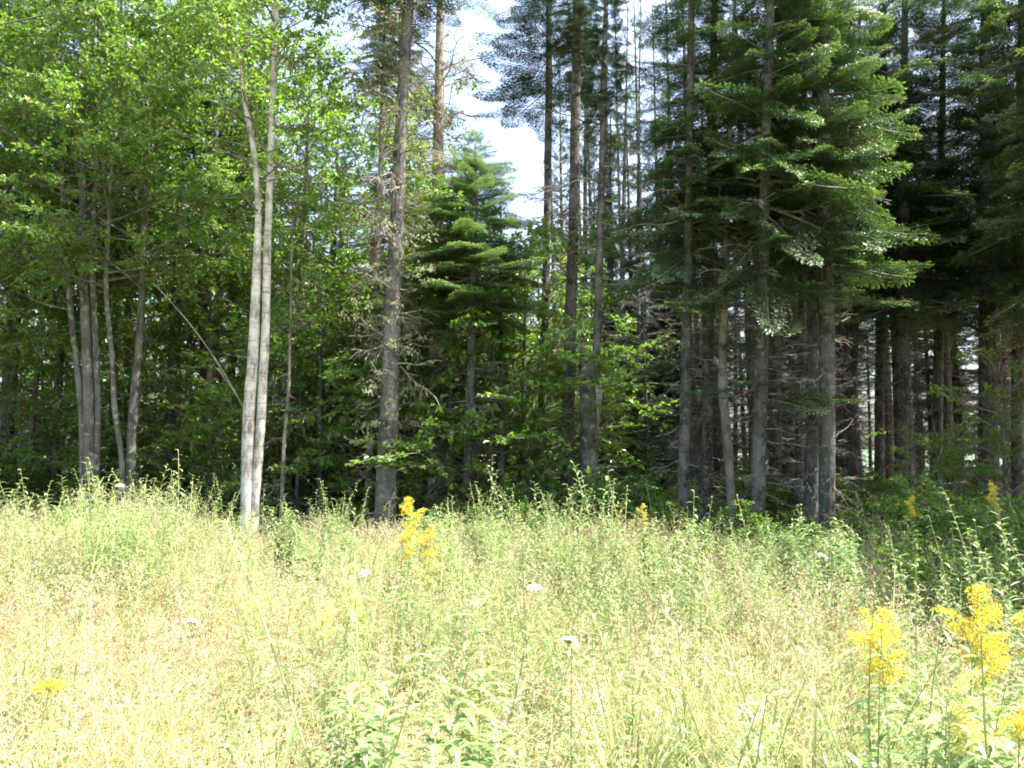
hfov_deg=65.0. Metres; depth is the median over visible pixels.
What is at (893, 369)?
spruce tree
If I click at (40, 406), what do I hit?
maple sapling
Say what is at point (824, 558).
white flower
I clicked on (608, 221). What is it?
spruce tree
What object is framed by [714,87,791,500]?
spruce tree
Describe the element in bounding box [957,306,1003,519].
spruce tree
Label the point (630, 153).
spruce tree
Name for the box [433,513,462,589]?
leafy stem
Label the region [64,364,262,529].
maple sapling
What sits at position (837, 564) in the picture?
leafy stem
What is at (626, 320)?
maple sapling
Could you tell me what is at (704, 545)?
leafy stem
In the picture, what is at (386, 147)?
spruce tree
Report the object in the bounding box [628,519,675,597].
leafy stem
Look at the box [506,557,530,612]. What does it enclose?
leafy stem
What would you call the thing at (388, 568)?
leafy stem
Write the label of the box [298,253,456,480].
maple sapling
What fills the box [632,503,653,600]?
goldenrod
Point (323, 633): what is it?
goldenrod
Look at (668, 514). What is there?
bush
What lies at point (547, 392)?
maple sapling
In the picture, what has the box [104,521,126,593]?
leafy stem
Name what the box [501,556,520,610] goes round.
leafy stem
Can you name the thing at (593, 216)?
spruce tree
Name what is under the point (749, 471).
bush
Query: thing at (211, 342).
maple tree
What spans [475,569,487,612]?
leafy stem
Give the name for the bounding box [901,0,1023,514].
spruce tree
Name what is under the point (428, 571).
leafy stem
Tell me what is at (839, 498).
bush
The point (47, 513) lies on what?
leafy stem
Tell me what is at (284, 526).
leafy stem
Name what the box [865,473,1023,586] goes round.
bush
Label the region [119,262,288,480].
maple sapling
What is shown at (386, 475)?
fir tree
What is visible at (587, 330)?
maple sapling
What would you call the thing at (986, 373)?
spruce tree
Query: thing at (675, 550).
leafy stem
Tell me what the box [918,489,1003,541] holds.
bush
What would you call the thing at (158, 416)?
maple sapling
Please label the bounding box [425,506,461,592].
leafy stem
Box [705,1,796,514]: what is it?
spruce tree
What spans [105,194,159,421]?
spruce tree
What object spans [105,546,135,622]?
leafy stem
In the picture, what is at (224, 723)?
leafy stem
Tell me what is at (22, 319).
maple sapling
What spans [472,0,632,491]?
spruce tree
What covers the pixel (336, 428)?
maple sapling
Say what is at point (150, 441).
maple sapling
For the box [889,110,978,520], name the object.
spruce tree
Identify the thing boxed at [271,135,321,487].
spruce tree
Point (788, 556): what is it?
leafy stem
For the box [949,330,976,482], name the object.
spruce tree
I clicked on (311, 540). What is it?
leafy stem
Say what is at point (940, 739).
leafy stem
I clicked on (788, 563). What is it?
leafy stem
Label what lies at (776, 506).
bush
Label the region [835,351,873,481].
spruce tree
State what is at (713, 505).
bush
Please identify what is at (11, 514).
leafy stem
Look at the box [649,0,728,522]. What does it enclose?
spruce tree
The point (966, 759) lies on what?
leafy stem
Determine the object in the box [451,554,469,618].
leafy stem
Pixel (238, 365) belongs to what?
spruce tree
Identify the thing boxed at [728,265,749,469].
spruce tree
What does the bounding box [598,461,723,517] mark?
bush
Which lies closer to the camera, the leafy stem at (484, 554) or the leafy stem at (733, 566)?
the leafy stem at (733, 566)
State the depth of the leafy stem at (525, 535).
8.53 m
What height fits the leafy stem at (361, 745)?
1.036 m
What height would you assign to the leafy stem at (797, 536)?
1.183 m
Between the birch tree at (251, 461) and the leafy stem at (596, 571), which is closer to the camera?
the leafy stem at (596, 571)
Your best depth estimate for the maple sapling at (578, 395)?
25.92 m
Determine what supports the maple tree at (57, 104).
on the ground at (330, 717)
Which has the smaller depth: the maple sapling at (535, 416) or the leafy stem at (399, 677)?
the leafy stem at (399, 677)
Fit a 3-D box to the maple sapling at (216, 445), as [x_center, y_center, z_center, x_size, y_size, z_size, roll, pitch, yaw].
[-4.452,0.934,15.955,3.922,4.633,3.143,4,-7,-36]
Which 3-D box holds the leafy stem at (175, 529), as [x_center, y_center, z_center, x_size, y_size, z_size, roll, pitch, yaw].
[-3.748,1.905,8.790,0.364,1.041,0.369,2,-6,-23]
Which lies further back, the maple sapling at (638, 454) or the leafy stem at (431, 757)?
the maple sapling at (638, 454)
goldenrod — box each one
[224,585,276,767]
[301,599,344,765]
[321,581,368,764]
[348,591,380,755]
[379,522,423,669]
[387,496,427,653]
[398,523,440,684]
[409,553,448,717]
[454,683,492,767]
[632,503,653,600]
[845,605,920,764]
[845,606,912,767]
[897,495,922,596]
[905,667,1002,763]
[930,582,1023,767]
[933,609,1010,767]
[978,480,1023,595]
[980,697,1023,767]
[1000,606,1023,747]
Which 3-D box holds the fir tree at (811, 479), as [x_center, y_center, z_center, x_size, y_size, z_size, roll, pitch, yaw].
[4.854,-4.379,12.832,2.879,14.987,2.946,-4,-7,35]
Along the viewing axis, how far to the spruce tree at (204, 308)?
23.38 m
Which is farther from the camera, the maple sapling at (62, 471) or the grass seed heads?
the maple sapling at (62, 471)
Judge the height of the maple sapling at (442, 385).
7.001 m
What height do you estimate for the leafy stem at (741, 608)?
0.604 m
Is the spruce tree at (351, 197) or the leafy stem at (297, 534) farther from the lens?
the spruce tree at (351, 197)
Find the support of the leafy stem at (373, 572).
on the ground at (330, 717)
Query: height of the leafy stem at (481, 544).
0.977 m
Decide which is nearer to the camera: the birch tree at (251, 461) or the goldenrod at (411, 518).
the goldenrod at (411, 518)
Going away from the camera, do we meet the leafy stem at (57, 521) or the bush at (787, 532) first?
the leafy stem at (57, 521)
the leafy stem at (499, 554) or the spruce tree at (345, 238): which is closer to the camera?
the leafy stem at (499, 554)
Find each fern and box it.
[220,539,364,557]
[251,546,367,572]
[259,526,364,542]
[276,551,402,572]
[300,537,415,549]
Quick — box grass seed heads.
[0,478,1023,767]
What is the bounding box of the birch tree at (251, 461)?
[94,0,399,548]
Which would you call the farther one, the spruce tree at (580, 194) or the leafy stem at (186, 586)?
the spruce tree at (580, 194)
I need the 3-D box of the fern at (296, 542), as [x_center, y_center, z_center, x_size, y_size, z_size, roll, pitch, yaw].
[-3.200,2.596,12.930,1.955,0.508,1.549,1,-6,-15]
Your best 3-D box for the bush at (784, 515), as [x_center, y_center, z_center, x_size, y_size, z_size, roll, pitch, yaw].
[3.930,2.397,11.250,1.714,1.400,1.618,3,-6,-32]
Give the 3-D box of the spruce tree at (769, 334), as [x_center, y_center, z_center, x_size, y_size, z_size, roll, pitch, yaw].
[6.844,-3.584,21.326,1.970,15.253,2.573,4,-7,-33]
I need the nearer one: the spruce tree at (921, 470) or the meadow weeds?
the meadow weeds
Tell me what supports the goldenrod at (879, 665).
on the ground at (330, 717)
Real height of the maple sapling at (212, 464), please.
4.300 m
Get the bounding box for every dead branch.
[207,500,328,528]
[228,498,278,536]
[259,507,358,538]
[261,504,320,544]
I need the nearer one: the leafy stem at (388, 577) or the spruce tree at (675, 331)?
the leafy stem at (388, 577)
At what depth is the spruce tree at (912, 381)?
25.72 m
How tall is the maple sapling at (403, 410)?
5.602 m
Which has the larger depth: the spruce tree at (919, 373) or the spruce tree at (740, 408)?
the spruce tree at (740, 408)
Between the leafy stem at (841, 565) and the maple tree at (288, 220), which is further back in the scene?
the maple tree at (288, 220)
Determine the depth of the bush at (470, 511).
11.53 m
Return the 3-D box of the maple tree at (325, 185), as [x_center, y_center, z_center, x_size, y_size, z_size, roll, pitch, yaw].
[-3.547,-1.593,17.282,5.533,10.104,4.275,-3,-6,32]
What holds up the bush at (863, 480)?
on the ground at (330, 717)
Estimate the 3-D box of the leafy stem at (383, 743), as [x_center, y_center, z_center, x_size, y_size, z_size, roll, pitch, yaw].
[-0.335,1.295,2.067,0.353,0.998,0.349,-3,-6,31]
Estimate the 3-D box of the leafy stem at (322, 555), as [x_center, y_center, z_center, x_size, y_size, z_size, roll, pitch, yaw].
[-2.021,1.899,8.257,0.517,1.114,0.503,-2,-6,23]
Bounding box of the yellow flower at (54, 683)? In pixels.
[27,678,68,767]
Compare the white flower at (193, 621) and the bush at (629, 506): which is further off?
the bush at (629, 506)
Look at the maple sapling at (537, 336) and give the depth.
18.13 m
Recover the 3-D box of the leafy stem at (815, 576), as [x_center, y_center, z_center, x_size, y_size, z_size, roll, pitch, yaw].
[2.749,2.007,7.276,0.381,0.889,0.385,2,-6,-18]
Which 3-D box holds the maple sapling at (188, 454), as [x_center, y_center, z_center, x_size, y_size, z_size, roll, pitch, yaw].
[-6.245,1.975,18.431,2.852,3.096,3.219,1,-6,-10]
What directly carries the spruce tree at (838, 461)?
on the ground at (330, 717)
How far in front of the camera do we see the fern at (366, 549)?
11.72 m
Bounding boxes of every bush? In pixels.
[0,436,58,526]
[0,463,67,523]
[114,463,230,524]
[183,481,283,538]
[302,471,372,536]
[399,501,502,551]
[428,472,573,524]
[439,502,548,557]
[490,520,564,550]
[498,476,610,538]
[518,511,610,554]
[528,465,679,536]
[547,505,645,558]
[594,500,695,556]
[596,478,707,532]
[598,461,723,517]
[619,497,717,552]
[645,499,772,567]
[653,475,737,539]
[687,513,796,570]
[712,455,804,532]
[712,461,788,516]
[712,482,746,516]
[734,506,853,574]
[736,484,803,541]
[739,518,813,558]
[787,469,929,538]
[787,509,884,564]
[790,476,925,547]
[836,469,929,537]
[838,468,918,518]
[843,499,998,566]
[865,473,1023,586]
[869,539,1023,638]
[905,488,1023,592]
[915,463,1002,507]
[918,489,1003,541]
[920,546,1023,674]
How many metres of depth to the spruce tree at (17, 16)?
17.24 m
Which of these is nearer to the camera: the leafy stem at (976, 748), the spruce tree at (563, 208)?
the leafy stem at (976, 748)
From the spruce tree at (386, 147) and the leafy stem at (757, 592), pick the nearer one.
the leafy stem at (757, 592)
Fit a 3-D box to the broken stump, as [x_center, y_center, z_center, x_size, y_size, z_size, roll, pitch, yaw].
[1.225,1.113,12.946,0.431,3.653,0.378,-4,-7,37]
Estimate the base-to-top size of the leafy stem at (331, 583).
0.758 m
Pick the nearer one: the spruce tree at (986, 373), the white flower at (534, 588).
the white flower at (534, 588)
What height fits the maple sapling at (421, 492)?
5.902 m
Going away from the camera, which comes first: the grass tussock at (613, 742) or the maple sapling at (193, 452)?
the grass tussock at (613, 742)
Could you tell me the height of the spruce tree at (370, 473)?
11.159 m
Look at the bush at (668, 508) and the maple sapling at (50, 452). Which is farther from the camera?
the maple sapling at (50, 452)
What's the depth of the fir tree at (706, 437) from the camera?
13.15 m
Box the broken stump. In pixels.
[578,344,602,525]
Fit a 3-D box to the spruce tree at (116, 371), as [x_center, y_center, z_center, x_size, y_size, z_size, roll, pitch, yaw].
[-9.993,-2.966,20.345,4.492,13.624,3.558,0,-5,0]
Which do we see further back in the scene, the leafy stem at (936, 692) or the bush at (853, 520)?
the bush at (853, 520)
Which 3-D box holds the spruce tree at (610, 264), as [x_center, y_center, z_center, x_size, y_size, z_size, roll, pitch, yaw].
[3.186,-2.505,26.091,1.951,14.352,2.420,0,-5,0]
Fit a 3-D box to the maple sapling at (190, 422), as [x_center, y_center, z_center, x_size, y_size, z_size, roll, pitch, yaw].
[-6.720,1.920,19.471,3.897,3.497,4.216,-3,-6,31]
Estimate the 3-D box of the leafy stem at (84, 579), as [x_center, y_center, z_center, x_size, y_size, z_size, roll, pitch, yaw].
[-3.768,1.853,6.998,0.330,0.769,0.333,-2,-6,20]
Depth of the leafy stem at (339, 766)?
2.21 m
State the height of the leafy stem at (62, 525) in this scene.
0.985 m
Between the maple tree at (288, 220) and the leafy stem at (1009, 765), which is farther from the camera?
the maple tree at (288, 220)
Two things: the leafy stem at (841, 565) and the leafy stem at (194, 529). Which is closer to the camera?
the leafy stem at (841, 565)
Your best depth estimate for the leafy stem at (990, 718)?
2.62 m
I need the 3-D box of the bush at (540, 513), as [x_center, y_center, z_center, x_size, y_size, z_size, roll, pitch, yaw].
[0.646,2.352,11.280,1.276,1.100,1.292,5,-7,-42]
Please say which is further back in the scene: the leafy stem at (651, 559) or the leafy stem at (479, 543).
the leafy stem at (479, 543)
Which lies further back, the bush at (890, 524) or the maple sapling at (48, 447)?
the maple sapling at (48, 447)
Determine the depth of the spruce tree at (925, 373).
26.85 m
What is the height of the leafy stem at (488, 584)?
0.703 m
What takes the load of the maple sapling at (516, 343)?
on the ground at (330, 717)
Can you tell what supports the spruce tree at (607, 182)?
on the ground at (330, 717)
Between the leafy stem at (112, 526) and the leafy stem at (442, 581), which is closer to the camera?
the leafy stem at (442, 581)
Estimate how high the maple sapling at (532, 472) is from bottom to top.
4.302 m
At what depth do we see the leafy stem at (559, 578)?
7.90 m
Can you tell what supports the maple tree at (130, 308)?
on the ground at (330, 717)
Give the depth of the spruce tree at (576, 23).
14.31 m
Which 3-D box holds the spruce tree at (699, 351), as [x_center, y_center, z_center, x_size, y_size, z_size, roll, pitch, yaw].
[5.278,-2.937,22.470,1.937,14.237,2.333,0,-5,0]
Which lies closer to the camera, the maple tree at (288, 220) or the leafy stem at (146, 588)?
the leafy stem at (146, 588)
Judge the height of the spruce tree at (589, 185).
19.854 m
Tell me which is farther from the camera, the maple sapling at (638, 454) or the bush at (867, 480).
the maple sapling at (638, 454)
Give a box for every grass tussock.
[203,706,345,767]
[508,648,764,767]
[583,678,771,767]
[682,661,885,767]
[769,653,963,767]
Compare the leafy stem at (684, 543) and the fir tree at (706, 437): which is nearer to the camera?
the leafy stem at (684, 543)
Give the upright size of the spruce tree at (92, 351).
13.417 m
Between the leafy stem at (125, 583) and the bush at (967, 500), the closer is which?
the leafy stem at (125, 583)
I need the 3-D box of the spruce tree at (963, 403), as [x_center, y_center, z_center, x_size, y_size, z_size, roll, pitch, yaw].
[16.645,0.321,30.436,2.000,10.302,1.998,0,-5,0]
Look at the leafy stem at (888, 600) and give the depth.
7.57 m
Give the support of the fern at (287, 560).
on the ground at (330, 717)
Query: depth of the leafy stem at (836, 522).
7.40 m
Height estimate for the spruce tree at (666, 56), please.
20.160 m
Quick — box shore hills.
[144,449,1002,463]
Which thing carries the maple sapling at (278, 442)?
on the ground at (330, 717)
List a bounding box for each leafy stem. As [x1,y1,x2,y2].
[0,488,26,557]
[0,534,10,607]
[1,548,20,591]
[29,493,65,560]
[35,508,63,565]
[45,507,68,569]
[64,552,96,622]
[95,531,125,616]
[102,505,118,565]
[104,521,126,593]
[105,522,135,618]
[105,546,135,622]
[111,507,142,571]
[112,554,136,623]
[120,568,139,626]
[121,504,149,569]
[126,513,159,598]
[128,516,155,579]
[129,557,156,620]
[140,564,156,620]
[143,542,173,614]
[158,509,186,561]
[160,571,177,621]
[165,520,201,578]
[167,558,184,603]
[178,566,195,632]
[182,558,199,614]
[194,558,213,618]
[196,648,259,767]
[202,520,217,565]
[229,511,259,590]
[259,517,287,592]
[262,506,294,596]
[277,507,311,596]
[278,502,303,590]
[285,510,317,589]
[293,523,311,576]
[294,742,324,767]
[296,514,339,607]
[305,529,317,563]
[306,686,377,767]
[308,542,338,609]
[314,682,403,767]
[322,562,339,626]
[325,682,399,767]
[325,701,391,767]
[325,760,359,767]
[329,653,433,767]
[337,529,348,566]
[338,550,358,599]
[344,702,413,767]
[358,549,382,618]
[371,570,387,633]
[379,544,395,600]
[382,555,398,614]
[391,549,413,601]
[402,697,454,765]
[404,527,423,597]
[410,521,424,579]
[411,717,462,767]
[413,595,506,767]
[415,548,436,598]
[422,675,496,767]
[422,756,450,767]
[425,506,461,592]
[427,515,452,585]
[427,567,443,613]
[430,514,452,586]
[432,557,446,607]
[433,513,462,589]
[441,548,460,607]
[441,670,528,767]
[447,659,518,767]
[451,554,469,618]
[470,521,493,575]
[473,526,489,574]
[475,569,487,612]
[476,732,522,767]
[477,521,503,587]
[479,540,494,584]
[479,717,523,767]
[480,566,495,613]
[488,527,509,595]
[489,520,511,591]
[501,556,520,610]
[506,538,529,591]
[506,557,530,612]
[510,523,542,610]
[518,542,544,619]
[527,533,556,614]
[539,550,558,600]
[546,537,562,594]
[547,548,566,615]
[547,554,565,615]
[549,549,569,611]
[555,538,588,618]
[580,556,606,620]
[581,544,592,597]
[587,542,618,626]
[591,553,609,599]
[592,540,626,614]
[593,577,621,653]
[625,536,660,614]
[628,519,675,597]
[637,521,666,611]
[639,524,664,604]
[658,533,686,596]
[663,533,680,592]
[664,534,685,588]
[667,560,689,614]
[673,524,693,591]
[673,535,697,589]
[680,531,698,592]
[682,519,719,603]
[682,538,696,607]
[686,522,716,589]
[689,518,722,588]
[693,540,716,598]
[697,534,720,594]
[701,561,723,610]
[718,553,734,603]
[719,545,744,603]
[721,541,743,613]
[721,550,739,602]
[727,561,748,624]
[735,583,749,636]
[746,547,769,618]
[749,569,766,632]
[761,554,785,619]
[763,524,805,611]
[773,517,807,612]
[775,532,803,614]
[778,535,804,618]
[783,526,811,593]
[785,522,828,620]
[801,557,826,616]
[802,547,833,632]
[804,540,825,608]
[814,552,832,626]
[815,554,831,612]
[819,537,857,627]
[820,534,843,592]
[821,533,862,640]
[825,529,863,624]
[825,549,855,629]
[826,517,874,621]
[841,539,867,637]
[845,531,875,620]
[869,575,885,618]
[872,563,895,617]
[884,613,928,759]
[901,711,999,767]
[906,683,961,767]
[918,714,971,767]
[932,745,960,767]
[933,684,1023,767]
[945,692,1021,765]
[946,700,1004,767]
[955,714,1010,764]
[966,725,1017,767]
[969,757,1005,767]
[974,721,1020,767]
[979,728,1023,766]
[999,724,1017,767]
[1001,736,1023,759]
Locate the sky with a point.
(520, 145)
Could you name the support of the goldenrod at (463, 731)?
on the ground at (330, 717)
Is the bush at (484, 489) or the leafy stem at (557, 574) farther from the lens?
the bush at (484, 489)
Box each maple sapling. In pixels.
[0,235,72,477]
[0,286,75,472]
[0,317,161,524]
[0,338,143,520]
[0,369,204,521]
[0,395,127,512]
[5,255,161,503]
[5,354,163,535]
[12,383,78,496]
[12,432,78,512]
[23,292,239,522]
[24,310,111,509]
[61,253,200,506]
[62,260,194,499]
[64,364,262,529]
[64,421,235,529]
[71,256,220,494]
[77,228,265,516]
[101,367,201,527]
[108,348,377,530]
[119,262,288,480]
[136,418,261,493]
[148,396,304,524]
[177,325,365,544]
[182,414,303,513]
[187,330,377,532]
[196,287,325,485]
[203,267,461,530]
[221,250,415,498]
[221,360,380,525]
[223,383,350,504]
[228,294,383,525]
[231,212,413,535]
[261,222,457,531]
[261,331,454,528]
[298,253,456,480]
[303,289,485,522]
[304,243,515,532]
[309,241,490,524]
[314,201,531,515]
[326,270,533,537]
[330,183,642,529]
[337,308,616,516]
[345,331,648,538]
[358,155,587,530]
[363,192,531,531]
[406,345,579,527]
[407,366,679,518]
[414,269,531,493]
[417,266,559,472]
[450,270,615,519]
[453,304,662,518]
[459,235,566,504]
[467,260,621,514]
[482,232,626,482]
[526,342,662,515]
[529,327,607,481]
[558,309,679,490]
[861,418,1020,535]
[920,331,1023,522]
[930,414,1023,525]
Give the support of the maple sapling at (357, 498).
on the ground at (330, 717)
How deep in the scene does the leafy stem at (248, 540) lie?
8.96 m
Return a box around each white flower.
[106,484,123,543]
[176,619,199,741]
[357,569,394,723]
[513,584,541,713]
[541,636,578,765]
[809,553,826,634]
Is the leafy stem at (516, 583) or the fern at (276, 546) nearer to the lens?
the leafy stem at (516, 583)
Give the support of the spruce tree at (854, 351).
on the ground at (330, 717)
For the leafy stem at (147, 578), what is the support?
on the ground at (330, 717)
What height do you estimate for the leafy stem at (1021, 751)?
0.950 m
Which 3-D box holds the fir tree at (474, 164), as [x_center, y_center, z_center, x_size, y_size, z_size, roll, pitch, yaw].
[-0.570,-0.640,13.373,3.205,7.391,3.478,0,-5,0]
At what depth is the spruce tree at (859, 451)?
26.67 m
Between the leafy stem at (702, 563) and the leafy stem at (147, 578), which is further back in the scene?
the leafy stem at (702, 563)
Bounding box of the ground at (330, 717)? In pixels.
[2,511,1017,767]
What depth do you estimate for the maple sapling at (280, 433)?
15.31 m
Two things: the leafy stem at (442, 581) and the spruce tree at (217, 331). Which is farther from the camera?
the spruce tree at (217, 331)
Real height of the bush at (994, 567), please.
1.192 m
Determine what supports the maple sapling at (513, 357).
on the ground at (330, 717)
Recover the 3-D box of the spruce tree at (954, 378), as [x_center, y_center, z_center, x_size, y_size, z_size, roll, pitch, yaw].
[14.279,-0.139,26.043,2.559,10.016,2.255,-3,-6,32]
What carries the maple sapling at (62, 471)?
on the ground at (330, 717)
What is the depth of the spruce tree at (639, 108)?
28.78 m
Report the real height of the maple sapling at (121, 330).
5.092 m
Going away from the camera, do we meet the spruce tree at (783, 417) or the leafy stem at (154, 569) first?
the leafy stem at (154, 569)
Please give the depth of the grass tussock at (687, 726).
3.83 m
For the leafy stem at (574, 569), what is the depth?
7.79 m
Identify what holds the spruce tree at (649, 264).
on the ground at (330, 717)
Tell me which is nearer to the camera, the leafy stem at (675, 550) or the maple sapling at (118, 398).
the leafy stem at (675, 550)
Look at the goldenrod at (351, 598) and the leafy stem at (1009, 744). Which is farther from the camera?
the goldenrod at (351, 598)
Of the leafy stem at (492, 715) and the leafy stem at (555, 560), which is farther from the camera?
the leafy stem at (555, 560)
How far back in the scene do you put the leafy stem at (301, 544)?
9.36 m
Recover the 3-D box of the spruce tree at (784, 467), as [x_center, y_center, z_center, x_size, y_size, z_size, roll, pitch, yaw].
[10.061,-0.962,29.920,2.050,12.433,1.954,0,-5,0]
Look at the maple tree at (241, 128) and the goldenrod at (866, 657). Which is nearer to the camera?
the goldenrod at (866, 657)
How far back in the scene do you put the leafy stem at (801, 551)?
7.98 m
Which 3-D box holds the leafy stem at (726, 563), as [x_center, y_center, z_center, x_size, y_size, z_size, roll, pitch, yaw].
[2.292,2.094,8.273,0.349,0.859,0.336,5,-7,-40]
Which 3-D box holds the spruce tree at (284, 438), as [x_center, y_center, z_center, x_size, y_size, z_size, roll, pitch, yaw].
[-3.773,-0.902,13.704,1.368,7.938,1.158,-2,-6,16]
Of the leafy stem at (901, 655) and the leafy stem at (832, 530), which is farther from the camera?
the leafy stem at (832, 530)
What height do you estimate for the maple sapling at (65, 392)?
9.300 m
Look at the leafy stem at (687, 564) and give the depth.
8.10 m
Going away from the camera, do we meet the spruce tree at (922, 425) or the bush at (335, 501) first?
the bush at (335, 501)
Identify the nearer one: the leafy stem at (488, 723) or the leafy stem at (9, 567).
the leafy stem at (488, 723)
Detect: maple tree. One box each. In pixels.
[0,0,156,365]
[0,0,237,525]
[0,0,248,527]
[0,0,248,531]
[0,0,275,487]
[0,0,322,522]
[0,6,119,350]
[0,9,201,510]
[0,14,105,347]
[0,65,183,525]
[56,0,299,524]
[74,0,352,537]
[100,11,339,488]
[115,22,458,518]
[197,14,484,475]
[240,68,491,502]
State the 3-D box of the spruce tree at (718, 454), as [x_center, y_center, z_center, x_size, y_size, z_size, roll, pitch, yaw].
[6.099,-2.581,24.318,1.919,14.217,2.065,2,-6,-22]
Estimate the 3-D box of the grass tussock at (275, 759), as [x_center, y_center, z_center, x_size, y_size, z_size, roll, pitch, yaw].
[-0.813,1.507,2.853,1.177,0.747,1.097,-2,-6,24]
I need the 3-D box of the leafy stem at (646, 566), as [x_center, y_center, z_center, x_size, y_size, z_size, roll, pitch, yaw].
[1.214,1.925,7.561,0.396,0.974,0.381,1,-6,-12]
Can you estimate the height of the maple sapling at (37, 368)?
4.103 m
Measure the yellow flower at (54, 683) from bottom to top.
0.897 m
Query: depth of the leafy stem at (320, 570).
8.09 m
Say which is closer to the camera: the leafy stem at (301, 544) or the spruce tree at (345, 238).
the leafy stem at (301, 544)
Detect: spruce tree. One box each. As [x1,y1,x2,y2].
[0,0,59,389]
[0,1,72,492]
[6,15,130,509]
[41,12,188,522]
[63,116,123,510]
[67,298,132,422]
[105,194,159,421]
[130,0,209,534]
[160,2,280,530]
[160,66,287,481]
[161,152,198,473]
[162,75,240,512]
[218,227,282,453]
[260,111,338,540]
[269,63,326,490]
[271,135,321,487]
[286,76,367,478]
[310,151,368,446]
[336,2,422,543]
[336,2,480,471]
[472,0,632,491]
[519,0,615,506]
[529,0,652,531]
[535,16,569,482]
[547,35,581,451]
[549,11,619,463]
[552,221,637,474]
[566,0,598,305]
[576,152,616,453]
[577,13,620,461]
[578,156,623,463]
[587,12,625,324]
[587,101,637,477]
[589,122,625,462]
[593,6,654,475]
[598,204,698,496]
[599,205,657,473]
[602,128,655,475]
[604,0,635,309]
[605,0,657,474]
[608,0,679,490]
[625,170,679,494]
[625,183,698,500]
[633,229,696,491]
[635,3,679,452]
[638,0,697,485]
[640,170,669,488]
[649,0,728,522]
[657,143,702,481]
[667,52,728,498]
[697,119,744,519]
[697,316,749,502]
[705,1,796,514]
[712,238,749,500]
[714,6,852,518]
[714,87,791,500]
[727,218,746,463]
[727,267,747,474]
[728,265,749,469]
[729,4,805,475]
[743,316,806,495]
[766,327,786,504]
[767,267,807,507]
[767,344,787,507]
[770,7,922,521]
[782,51,851,465]
[782,311,806,487]
[796,96,874,488]
[806,91,875,488]
[830,0,931,487]
[832,0,1023,495]
[835,2,961,501]
[835,285,874,481]
[835,289,870,472]
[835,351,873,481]
[835,354,872,480]
[844,0,1023,545]
[847,21,935,509]
[848,1,956,486]
[857,321,873,476]
[858,320,892,471]
[862,124,930,486]
[866,108,950,493]
[884,0,1023,520]
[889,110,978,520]
[890,242,977,490]
[891,331,932,475]
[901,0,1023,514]
[910,309,959,492]
[911,345,926,474]
[912,345,930,477]
[913,207,973,486]
[913,297,977,508]
[918,339,977,495]
[920,257,977,494]
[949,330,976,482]
[955,51,1014,493]
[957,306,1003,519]
[959,124,1010,521]
[960,312,1001,461]
[963,304,1010,483]
[965,71,1014,512]
[969,349,1002,469]
[998,74,1014,427]
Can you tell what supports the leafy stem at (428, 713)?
on the ground at (330, 717)
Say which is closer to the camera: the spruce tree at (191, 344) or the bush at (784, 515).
the bush at (784, 515)
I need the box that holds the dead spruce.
[379,2,503,546]
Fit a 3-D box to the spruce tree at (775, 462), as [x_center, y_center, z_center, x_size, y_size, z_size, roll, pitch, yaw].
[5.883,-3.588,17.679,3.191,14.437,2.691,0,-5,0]
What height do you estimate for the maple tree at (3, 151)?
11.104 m
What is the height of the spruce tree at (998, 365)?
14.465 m
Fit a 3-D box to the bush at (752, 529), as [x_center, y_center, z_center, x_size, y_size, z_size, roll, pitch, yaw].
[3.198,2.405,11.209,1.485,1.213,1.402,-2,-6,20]
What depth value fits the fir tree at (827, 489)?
12.10 m
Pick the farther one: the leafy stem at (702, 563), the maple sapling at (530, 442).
the maple sapling at (530, 442)
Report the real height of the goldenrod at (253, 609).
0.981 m
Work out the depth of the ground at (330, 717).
4.91 m
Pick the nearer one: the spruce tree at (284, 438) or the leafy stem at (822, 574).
the leafy stem at (822, 574)
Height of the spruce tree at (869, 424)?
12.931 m
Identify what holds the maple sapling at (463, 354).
on the ground at (330, 717)
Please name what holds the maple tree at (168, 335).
on the ground at (330, 717)
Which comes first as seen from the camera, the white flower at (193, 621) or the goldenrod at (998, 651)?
the goldenrod at (998, 651)
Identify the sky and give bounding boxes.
[0,0,1017,458]
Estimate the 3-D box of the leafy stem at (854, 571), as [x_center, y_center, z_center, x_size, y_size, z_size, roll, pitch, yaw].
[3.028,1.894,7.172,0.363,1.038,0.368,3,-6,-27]
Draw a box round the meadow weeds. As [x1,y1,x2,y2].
[0,449,1023,767]
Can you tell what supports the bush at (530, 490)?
on the ground at (330, 717)
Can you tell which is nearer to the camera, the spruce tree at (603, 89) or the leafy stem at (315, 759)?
the leafy stem at (315, 759)
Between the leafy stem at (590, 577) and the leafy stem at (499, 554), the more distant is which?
the leafy stem at (499, 554)
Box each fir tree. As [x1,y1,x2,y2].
[324,0,498,544]
[378,128,562,522]
[594,0,777,524]
[628,0,799,539]
[656,0,780,536]
[663,0,882,534]
[729,0,940,544]
[734,0,881,527]
[734,0,923,534]
[946,0,1023,350]
[990,303,1023,410]
[1013,47,1023,56]
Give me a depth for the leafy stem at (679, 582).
7.56 m

